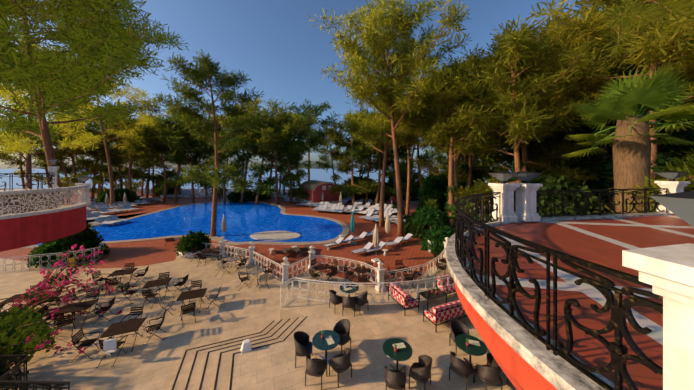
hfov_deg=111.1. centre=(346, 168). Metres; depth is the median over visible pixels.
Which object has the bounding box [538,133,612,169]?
pine trunk
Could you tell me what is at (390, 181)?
bush
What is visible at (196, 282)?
folding chair
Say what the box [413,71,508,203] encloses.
pine tree
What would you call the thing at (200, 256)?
folding chair
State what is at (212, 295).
folding chair
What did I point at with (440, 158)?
tree
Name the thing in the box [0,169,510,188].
sea water
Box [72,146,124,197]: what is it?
tree
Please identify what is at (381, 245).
sun lounger
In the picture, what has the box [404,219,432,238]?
bush
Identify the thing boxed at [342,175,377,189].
bush
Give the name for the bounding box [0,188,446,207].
ground
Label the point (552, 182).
bush
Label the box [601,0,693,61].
overhanging pine
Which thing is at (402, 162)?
pine trunk
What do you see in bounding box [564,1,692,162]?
pine tree
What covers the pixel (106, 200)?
closed umbrella
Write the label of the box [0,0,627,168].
sky
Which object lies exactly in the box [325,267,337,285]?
folding chair
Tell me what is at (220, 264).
folding chair
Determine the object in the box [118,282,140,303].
folding chair
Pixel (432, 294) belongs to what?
coffee table
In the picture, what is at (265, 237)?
pool coping
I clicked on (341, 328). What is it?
wicker chair
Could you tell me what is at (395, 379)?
wicker chair
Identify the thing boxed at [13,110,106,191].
pine tree
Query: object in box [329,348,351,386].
wicker chair
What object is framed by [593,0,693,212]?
pine tree
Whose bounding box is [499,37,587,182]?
pine trunk
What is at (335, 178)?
pine tree
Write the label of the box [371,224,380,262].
closed umbrella
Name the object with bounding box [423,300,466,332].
long check sofa
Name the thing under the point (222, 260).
folding chair
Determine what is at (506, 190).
balcony lamp pillar
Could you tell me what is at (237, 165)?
pine tree
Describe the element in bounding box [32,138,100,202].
tree
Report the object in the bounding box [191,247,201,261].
folding chair
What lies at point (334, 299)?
wicker chair
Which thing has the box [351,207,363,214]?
sun lounger
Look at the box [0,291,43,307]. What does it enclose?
rectangular table
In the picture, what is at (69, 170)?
pine tree
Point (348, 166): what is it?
tree
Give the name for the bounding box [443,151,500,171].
pine trunk
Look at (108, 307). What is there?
folding chair
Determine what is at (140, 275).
folding chair
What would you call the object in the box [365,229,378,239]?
sun lounger
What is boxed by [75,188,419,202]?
white railing
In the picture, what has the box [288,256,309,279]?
white scroll railing
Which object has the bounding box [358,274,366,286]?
folding chair
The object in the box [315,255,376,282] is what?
white scroll railing
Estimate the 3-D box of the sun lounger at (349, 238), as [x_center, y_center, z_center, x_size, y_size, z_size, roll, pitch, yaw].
[-0.320,6.489,21.315,1.927,0.709,0.697,0,0,-29]
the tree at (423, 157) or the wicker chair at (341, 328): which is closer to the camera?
the wicker chair at (341, 328)
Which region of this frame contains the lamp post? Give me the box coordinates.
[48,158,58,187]
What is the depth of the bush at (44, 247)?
16.86 m
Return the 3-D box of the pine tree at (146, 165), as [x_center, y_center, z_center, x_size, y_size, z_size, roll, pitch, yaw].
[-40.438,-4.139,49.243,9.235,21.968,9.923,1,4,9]
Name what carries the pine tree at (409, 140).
on the ground
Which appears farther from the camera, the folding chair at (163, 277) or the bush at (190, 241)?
the bush at (190, 241)
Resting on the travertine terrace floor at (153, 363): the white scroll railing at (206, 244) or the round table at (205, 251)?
the round table at (205, 251)
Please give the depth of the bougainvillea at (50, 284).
13.02 m
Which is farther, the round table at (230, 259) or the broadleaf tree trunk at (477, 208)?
the broadleaf tree trunk at (477, 208)
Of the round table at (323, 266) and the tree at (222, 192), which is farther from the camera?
the tree at (222, 192)
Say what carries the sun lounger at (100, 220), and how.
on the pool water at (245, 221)
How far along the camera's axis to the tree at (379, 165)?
41.85 m
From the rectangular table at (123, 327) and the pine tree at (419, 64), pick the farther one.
the pine tree at (419, 64)
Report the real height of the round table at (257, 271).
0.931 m
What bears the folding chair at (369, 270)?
on the pool deck floor at (157, 251)
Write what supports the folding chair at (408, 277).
on the travertine terrace floor at (153, 363)
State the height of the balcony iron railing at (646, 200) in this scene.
1.020 m
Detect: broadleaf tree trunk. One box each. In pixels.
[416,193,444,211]
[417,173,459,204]
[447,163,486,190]
[458,185,493,217]
[509,168,591,214]
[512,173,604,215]
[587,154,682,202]
[658,160,693,190]
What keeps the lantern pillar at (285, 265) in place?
on the travertine terrace floor at (153, 363)
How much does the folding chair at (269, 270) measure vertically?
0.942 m
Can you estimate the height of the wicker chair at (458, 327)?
0.860 m
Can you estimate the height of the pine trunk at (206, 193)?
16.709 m
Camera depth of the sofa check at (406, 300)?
10.12 m
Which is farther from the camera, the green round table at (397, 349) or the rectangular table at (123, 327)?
the rectangular table at (123, 327)
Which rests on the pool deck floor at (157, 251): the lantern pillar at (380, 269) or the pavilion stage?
the pavilion stage
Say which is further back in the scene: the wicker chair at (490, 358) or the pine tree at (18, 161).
the pine tree at (18, 161)
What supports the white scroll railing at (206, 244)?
on the pool deck floor at (157, 251)
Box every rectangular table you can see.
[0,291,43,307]
[54,299,98,328]
[99,317,146,357]
[107,268,137,286]
[142,277,171,302]
[176,288,206,315]
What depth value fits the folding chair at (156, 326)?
9.49 m
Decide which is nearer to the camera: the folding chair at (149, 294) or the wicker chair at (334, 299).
the wicker chair at (334, 299)
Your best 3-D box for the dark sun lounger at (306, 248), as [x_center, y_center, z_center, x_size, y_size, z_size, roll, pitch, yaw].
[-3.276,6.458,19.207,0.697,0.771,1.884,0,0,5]
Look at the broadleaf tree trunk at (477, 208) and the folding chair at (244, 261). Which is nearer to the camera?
the folding chair at (244, 261)
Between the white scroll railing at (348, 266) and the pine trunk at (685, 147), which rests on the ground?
the pine trunk at (685, 147)
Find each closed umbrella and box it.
[105,194,108,209]
[221,214,227,241]
[349,211,355,243]
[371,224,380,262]
[385,212,390,242]
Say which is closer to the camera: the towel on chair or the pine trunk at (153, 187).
the towel on chair
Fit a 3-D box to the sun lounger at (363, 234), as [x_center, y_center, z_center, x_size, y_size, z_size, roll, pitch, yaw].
[1.054,6.489,22.365,1.927,0.709,0.697,0,0,-38]
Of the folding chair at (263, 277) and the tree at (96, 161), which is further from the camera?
the tree at (96, 161)
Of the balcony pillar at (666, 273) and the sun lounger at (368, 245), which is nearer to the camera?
the balcony pillar at (666, 273)
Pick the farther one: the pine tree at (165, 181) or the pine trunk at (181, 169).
the pine trunk at (181, 169)
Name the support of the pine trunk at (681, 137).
on the ground
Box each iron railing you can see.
[0,172,57,194]
[0,354,69,389]
[455,192,662,389]
[536,188,667,217]
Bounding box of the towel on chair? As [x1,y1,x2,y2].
[103,338,116,353]
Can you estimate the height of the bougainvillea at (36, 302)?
2.242 m
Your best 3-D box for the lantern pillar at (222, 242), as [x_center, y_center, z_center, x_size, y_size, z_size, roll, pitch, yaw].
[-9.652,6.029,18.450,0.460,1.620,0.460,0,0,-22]
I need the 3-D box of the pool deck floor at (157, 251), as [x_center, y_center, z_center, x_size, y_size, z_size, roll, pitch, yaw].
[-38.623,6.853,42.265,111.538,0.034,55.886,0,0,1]
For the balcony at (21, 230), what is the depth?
11.09 m
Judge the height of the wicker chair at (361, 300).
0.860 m
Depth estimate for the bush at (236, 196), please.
48.83 m
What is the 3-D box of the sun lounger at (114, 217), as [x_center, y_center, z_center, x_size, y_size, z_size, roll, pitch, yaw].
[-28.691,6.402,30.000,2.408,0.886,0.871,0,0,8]
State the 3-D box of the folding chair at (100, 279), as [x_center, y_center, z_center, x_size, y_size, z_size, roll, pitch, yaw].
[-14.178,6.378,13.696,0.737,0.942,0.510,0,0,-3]
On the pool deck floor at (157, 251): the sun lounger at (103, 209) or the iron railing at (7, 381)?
the sun lounger at (103, 209)
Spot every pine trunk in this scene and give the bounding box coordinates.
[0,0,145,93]
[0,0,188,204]
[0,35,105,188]
[0,116,46,188]
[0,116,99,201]
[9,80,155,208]
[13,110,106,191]
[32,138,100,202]
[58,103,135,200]
[60,132,115,191]
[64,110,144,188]
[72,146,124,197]
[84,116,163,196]
[102,152,141,187]
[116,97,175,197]
[124,116,172,196]
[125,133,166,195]
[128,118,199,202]
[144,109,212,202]
[150,143,210,193]
[152,106,195,190]
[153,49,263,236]
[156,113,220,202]
[166,134,213,197]
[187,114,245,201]
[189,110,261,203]
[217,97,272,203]
[222,108,260,177]
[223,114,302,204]
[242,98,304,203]
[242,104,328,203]
[248,135,293,198]
[254,130,299,193]
[264,130,303,197]
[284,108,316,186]
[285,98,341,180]
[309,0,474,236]
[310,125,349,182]
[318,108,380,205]
[332,129,389,199]
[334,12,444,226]
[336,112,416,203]
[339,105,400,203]
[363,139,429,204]
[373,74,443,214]
[377,112,418,179]
[387,120,443,201]
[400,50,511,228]
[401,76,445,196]
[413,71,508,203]
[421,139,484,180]
[425,147,467,166]
[433,146,448,171]
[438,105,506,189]
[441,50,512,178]
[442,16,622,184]
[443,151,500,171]
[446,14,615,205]
[460,159,493,181]
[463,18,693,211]
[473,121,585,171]
[486,71,587,184]
[488,147,550,163]
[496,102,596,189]
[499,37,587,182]
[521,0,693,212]
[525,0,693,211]
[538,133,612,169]
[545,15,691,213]
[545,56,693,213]
[550,58,693,213]
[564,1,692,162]
[588,64,693,162]
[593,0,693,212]
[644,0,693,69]
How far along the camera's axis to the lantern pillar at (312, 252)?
16.04 m
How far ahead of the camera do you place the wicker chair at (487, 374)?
6.36 m
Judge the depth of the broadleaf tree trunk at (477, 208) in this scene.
21.35 m
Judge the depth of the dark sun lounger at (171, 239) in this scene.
21.09 m
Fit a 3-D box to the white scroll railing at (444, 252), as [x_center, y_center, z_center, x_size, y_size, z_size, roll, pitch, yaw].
[5.085,6.356,15.438,7.192,0.968,0.901,0,0,-40]
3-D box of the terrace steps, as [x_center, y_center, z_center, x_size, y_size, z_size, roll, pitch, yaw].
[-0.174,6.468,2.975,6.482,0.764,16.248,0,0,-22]
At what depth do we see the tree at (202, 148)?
46.52 m
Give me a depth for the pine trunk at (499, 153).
46.22 m
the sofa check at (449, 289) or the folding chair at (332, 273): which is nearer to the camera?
the sofa check at (449, 289)
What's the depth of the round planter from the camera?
18.07 m
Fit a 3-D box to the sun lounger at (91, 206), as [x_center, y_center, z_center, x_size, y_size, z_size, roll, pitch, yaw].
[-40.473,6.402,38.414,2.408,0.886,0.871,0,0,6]
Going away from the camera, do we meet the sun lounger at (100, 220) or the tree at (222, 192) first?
the sun lounger at (100, 220)
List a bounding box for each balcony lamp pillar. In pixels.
[488,171,520,221]
[514,171,542,221]
[654,171,689,212]
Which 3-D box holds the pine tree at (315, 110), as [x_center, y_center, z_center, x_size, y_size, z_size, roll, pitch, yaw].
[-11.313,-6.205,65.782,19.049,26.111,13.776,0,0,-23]
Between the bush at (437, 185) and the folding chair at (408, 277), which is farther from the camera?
the bush at (437, 185)
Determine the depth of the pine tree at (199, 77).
23.24 m
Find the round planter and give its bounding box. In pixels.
[177,246,209,258]
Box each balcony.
[0,185,86,251]
[446,212,693,389]
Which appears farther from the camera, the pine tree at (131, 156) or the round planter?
the pine tree at (131, 156)
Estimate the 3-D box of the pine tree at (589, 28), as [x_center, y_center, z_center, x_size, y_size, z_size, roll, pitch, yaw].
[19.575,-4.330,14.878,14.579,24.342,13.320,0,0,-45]
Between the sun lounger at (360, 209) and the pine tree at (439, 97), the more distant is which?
the sun lounger at (360, 209)
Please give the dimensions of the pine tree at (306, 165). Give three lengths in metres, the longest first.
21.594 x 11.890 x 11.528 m
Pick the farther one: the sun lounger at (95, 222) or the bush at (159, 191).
the bush at (159, 191)
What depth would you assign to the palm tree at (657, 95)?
11.47 m
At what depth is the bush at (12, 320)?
8.53 m
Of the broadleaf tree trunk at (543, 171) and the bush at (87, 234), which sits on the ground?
the broadleaf tree trunk at (543, 171)
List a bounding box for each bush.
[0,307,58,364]
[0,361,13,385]
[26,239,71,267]
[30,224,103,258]
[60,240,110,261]
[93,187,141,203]
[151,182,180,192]
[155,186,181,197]
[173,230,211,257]
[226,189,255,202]
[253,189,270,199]
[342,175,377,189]
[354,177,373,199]
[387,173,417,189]
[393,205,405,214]
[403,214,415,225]
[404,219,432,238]
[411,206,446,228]
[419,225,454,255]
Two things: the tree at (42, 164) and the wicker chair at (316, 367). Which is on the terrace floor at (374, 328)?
the wicker chair at (316, 367)
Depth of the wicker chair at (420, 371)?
6.45 m
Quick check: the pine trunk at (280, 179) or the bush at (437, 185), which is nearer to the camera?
the bush at (437, 185)
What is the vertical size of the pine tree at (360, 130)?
23.080 m
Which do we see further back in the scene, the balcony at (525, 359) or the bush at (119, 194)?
the bush at (119, 194)
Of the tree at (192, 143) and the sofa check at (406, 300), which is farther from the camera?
the tree at (192, 143)
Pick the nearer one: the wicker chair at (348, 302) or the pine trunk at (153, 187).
the wicker chair at (348, 302)
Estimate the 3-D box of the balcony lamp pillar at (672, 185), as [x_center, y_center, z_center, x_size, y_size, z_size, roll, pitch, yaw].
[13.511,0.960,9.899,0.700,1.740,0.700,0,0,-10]
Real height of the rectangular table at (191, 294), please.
0.755 m
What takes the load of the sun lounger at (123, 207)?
on the pool deck floor at (157, 251)
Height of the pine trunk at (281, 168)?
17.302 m
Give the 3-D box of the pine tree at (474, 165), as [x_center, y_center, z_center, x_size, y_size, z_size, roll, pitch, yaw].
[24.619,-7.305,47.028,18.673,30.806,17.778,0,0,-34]
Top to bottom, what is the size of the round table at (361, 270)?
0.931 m
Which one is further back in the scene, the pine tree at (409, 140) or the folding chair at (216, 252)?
the pine tree at (409, 140)
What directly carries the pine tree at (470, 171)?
on the ground
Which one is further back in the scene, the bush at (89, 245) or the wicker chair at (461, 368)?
the bush at (89, 245)
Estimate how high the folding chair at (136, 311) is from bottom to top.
0.942 m
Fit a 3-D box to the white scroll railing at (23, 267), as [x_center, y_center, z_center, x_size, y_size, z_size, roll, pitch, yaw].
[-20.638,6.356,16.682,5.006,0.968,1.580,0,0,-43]
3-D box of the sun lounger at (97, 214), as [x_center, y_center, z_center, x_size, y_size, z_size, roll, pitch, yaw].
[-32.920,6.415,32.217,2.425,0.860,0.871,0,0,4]
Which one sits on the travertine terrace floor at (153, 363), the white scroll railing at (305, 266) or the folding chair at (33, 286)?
the folding chair at (33, 286)
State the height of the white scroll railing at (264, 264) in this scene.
0.968 m
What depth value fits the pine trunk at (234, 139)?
52.68 m
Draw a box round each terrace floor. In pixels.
[0,256,456,389]
[228,293,516,389]
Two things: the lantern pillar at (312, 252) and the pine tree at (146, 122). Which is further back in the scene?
the pine tree at (146, 122)
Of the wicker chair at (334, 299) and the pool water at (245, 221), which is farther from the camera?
the pool water at (245, 221)
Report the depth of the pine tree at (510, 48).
17.22 m
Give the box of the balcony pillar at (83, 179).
[75,176,91,204]
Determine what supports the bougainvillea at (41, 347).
on the travertine terrace floor at (153, 363)
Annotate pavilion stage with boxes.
[297,180,345,206]
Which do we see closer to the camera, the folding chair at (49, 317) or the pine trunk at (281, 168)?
the folding chair at (49, 317)
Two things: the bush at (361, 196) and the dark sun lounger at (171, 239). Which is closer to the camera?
the dark sun lounger at (171, 239)
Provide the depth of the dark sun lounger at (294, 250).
18.18 m
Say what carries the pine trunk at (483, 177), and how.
on the ground
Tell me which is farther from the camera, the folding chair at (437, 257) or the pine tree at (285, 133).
the pine tree at (285, 133)
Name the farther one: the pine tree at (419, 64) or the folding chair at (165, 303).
the pine tree at (419, 64)
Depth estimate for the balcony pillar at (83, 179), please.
13.89 m
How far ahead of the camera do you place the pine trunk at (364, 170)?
49.61 m
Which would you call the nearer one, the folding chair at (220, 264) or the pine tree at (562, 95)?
the folding chair at (220, 264)
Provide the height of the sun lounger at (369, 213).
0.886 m
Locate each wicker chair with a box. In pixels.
[293,331,312,367]
[305,354,326,389]
[329,290,343,308]
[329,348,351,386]
[331,319,350,353]
[342,296,355,316]
[354,291,367,307]
[384,366,406,389]
[409,355,431,389]
[449,318,469,355]
[449,351,473,389]
[474,361,501,389]
[487,353,507,384]
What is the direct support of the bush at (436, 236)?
on the pool deck floor at (157, 251)
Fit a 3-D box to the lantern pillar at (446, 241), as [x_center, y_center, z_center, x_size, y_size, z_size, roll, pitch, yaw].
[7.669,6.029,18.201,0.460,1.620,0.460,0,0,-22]
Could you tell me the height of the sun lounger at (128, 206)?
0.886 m
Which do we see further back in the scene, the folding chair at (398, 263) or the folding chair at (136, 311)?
the folding chair at (398, 263)
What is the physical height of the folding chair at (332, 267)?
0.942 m
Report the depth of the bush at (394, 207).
35.89 m
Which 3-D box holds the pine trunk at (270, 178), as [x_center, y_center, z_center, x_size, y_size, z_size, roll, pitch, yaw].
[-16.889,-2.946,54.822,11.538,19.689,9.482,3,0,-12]
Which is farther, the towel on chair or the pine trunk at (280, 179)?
the pine trunk at (280, 179)
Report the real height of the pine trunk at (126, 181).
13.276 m
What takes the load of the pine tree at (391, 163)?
on the pool deck floor at (157, 251)
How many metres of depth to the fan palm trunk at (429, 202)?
23.52 m
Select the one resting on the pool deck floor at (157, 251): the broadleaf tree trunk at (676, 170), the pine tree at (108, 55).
the pine tree at (108, 55)
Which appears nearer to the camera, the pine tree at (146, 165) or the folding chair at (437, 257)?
the folding chair at (437, 257)
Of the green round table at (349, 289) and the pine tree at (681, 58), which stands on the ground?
the pine tree at (681, 58)
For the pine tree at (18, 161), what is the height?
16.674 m
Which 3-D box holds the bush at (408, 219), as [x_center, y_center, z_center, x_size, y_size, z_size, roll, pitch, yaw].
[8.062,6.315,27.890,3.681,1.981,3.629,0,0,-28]
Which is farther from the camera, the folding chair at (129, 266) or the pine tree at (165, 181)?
the pine tree at (165, 181)
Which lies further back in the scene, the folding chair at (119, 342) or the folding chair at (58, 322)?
the folding chair at (58, 322)
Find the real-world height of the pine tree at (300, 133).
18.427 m
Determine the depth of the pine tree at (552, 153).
20.71 m
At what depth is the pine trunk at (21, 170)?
46.90 m
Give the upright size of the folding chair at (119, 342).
0.942 m
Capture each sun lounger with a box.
[87,205,96,208]
[89,221,114,226]
[92,212,110,216]
[94,218,118,224]
[98,208,115,213]
[100,216,121,221]
[109,215,130,220]
[117,205,132,211]
[124,205,139,211]
[165,237,180,245]
[273,248,291,257]
[286,248,299,258]
[299,245,310,255]
[318,205,327,211]
[323,237,344,247]
[333,235,353,246]
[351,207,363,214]
[351,231,367,242]
[351,242,372,256]
[357,211,373,219]
[363,241,385,255]
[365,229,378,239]
[384,236,402,248]
[393,233,412,244]
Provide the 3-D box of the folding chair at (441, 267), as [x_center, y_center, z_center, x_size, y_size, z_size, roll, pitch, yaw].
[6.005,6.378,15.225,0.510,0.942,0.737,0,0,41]
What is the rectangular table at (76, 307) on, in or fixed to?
on the travertine terrace floor at (153, 363)
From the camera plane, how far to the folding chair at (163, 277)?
13.57 m
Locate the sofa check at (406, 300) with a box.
[388,283,418,315]
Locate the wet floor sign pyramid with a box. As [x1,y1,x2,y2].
[240,339,251,353]
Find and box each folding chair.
[28,284,44,305]
[38,305,61,327]
[42,291,62,307]
[53,313,75,339]
[68,327,101,362]
[79,288,99,315]
[91,270,109,288]
[92,295,117,323]
[96,335,127,367]
[105,277,120,293]
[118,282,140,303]
[120,262,134,280]
[120,305,144,337]
[133,265,150,283]
[141,289,160,308]
[143,310,168,344]
[156,271,169,292]
[156,294,174,319]
[172,273,188,294]
[181,301,195,324]
[189,280,201,302]
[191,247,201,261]
[197,253,207,266]
[205,284,223,308]
[213,246,222,259]
[216,261,228,275]
[217,254,229,267]
[235,251,244,263]
[235,258,246,272]
[237,272,250,290]
[246,262,256,281]
[256,272,268,288]
[263,262,273,281]
[309,269,321,284]
[310,259,320,272]
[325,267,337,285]
[327,258,337,273]
[344,264,353,281]
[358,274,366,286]
[364,261,373,280]
[387,264,397,279]
[395,259,403,277]
[404,273,414,289]
[412,266,422,282]
[434,252,442,263]
[436,262,446,273]
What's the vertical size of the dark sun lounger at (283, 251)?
0.771 m
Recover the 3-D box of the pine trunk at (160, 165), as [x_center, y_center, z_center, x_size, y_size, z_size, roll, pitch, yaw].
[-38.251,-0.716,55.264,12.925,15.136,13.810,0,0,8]
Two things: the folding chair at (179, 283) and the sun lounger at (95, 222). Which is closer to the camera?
the folding chair at (179, 283)
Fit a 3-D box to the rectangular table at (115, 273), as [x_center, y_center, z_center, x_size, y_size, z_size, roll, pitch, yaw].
[-13.184,6.471,14.037,1.100,0.755,0.988,0,0,-21]
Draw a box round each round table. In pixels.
[200,248,212,261]
[225,256,238,270]
[249,267,263,282]
[312,330,339,367]
[316,264,329,279]
[340,281,358,296]
[354,267,367,282]
[383,338,411,380]
[398,266,411,280]
[439,258,446,272]
[455,334,486,376]
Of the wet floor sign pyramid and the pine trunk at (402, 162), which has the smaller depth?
the wet floor sign pyramid
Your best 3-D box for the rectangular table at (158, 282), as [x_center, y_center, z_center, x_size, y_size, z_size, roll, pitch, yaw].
[-10.108,6.471,12.719,1.100,0.755,0.988,0,0,-24]
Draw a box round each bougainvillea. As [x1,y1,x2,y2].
[0,311,85,367]
[7,268,133,346]
[34,244,107,306]
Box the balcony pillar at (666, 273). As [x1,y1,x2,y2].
[622,191,693,389]
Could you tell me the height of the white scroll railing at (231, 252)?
0.968 m
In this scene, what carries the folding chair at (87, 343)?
on the travertine terrace floor at (153, 363)
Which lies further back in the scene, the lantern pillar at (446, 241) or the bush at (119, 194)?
the bush at (119, 194)
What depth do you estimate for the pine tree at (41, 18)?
17.16 m
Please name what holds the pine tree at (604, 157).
on the ground
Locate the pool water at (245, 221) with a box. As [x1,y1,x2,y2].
[36,202,342,244]
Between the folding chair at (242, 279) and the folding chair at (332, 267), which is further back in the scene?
the folding chair at (332, 267)
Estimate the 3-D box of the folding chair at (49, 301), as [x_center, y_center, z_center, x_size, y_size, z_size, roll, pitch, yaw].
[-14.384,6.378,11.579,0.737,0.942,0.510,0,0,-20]
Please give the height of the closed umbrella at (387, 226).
2.936 m
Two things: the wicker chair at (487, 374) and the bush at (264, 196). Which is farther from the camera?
the bush at (264, 196)
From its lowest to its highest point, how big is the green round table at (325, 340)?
0.927 m
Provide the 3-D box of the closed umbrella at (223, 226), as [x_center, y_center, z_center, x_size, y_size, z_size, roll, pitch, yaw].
[-11.444,5.508,22.117,0.483,2.655,0.483,0,0,-5]
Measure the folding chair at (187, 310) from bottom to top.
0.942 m
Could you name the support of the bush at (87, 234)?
on the pool deck floor at (157, 251)
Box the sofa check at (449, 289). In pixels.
[436,273,455,293]
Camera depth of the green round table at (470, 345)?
7.21 m
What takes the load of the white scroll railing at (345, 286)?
on the terrace floor at (374, 328)
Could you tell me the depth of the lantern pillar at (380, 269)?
13.31 m
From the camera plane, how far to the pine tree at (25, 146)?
27.33 m
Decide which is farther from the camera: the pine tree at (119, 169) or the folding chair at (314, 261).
the pine tree at (119, 169)
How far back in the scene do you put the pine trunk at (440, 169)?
61.16 m
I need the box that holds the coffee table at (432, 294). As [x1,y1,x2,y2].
[419,288,446,308]
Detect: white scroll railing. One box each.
[0,242,103,271]
[200,242,219,255]
[224,245,249,261]
[253,251,282,279]
[280,274,453,307]
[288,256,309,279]
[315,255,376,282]
[384,247,445,287]
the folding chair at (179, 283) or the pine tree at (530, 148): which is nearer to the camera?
the folding chair at (179, 283)
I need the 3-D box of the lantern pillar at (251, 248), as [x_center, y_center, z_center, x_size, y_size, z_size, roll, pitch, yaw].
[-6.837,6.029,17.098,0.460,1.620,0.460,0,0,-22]
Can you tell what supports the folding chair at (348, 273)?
on the travertine terrace floor at (153, 363)
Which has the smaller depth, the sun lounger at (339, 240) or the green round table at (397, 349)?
the green round table at (397, 349)
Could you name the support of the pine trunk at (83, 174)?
on the pool deck floor at (157, 251)
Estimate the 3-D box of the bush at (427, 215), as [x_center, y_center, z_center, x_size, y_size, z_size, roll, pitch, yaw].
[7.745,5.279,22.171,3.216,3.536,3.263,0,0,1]
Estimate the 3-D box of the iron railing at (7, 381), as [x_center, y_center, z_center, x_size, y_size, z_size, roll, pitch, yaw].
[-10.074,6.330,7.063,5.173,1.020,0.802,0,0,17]
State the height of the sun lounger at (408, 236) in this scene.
0.709 m
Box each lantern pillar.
[219,236,225,257]
[248,241,254,264]
[281,256,289,285]
[308,246,315,270]
[375,261,385,291]
[443,237,448,255]
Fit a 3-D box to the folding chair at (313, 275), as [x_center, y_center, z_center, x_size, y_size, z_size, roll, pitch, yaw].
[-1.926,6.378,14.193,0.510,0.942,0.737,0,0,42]
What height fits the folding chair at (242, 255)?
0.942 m
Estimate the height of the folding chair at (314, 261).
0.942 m
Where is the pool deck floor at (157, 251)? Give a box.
[0,192,442,287]
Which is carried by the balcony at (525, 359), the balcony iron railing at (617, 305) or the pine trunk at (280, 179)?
the balcony iron railing at (617, 305)
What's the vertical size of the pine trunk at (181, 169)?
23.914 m
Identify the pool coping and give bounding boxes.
[17,201,348,248]
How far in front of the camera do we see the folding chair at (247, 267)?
14.85 m
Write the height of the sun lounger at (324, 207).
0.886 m
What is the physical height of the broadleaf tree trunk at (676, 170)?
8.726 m
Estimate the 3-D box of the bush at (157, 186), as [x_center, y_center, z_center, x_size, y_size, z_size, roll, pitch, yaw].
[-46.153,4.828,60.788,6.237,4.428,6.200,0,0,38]
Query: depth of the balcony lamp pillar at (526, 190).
8.31 m
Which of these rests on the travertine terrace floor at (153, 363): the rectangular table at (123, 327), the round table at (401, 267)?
the rectangular table at (123, 327)
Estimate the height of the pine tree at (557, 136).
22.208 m
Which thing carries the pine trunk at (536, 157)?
on the ground
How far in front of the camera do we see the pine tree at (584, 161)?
24.90 m
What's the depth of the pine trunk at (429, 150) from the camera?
60.33 m
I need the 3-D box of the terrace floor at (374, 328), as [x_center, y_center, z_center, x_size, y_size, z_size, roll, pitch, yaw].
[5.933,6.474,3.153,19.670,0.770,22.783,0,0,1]
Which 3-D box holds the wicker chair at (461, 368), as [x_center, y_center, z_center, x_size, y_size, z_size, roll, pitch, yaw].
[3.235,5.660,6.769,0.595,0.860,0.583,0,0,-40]
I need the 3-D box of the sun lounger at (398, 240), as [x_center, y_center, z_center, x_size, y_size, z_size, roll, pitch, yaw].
[4.059,6.489,20.877,1.927,0.709,0.697,0,0,-34]
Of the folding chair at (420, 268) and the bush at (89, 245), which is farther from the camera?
the bush at (89, 245)
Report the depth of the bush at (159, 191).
56.30 m
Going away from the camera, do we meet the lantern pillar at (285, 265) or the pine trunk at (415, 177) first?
the lantern pillar at (285, 265)
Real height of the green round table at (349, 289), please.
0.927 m
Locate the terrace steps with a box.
[170,316,307,389]
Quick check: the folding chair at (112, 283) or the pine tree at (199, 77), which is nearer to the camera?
the folding chair at (112, 283)
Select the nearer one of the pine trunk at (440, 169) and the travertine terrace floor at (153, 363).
the travertine terrace floor at (153, 363)
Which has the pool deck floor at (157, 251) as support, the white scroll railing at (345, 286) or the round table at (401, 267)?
the round table at (401, 267)
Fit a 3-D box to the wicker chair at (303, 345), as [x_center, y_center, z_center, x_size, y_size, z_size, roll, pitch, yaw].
[-1.393,5.660,7.521,0.595,0.860,0.583,0,0,-1]
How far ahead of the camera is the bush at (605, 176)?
22.07 m
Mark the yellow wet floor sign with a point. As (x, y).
(71, 259)
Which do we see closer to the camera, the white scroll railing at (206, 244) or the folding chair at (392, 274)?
the folding chair at (392, 274)
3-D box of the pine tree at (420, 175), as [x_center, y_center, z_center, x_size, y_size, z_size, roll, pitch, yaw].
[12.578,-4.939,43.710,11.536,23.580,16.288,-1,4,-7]
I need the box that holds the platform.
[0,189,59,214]
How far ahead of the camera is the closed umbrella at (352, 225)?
21.76 m
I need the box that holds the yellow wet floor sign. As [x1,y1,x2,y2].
[69,257,74,266]

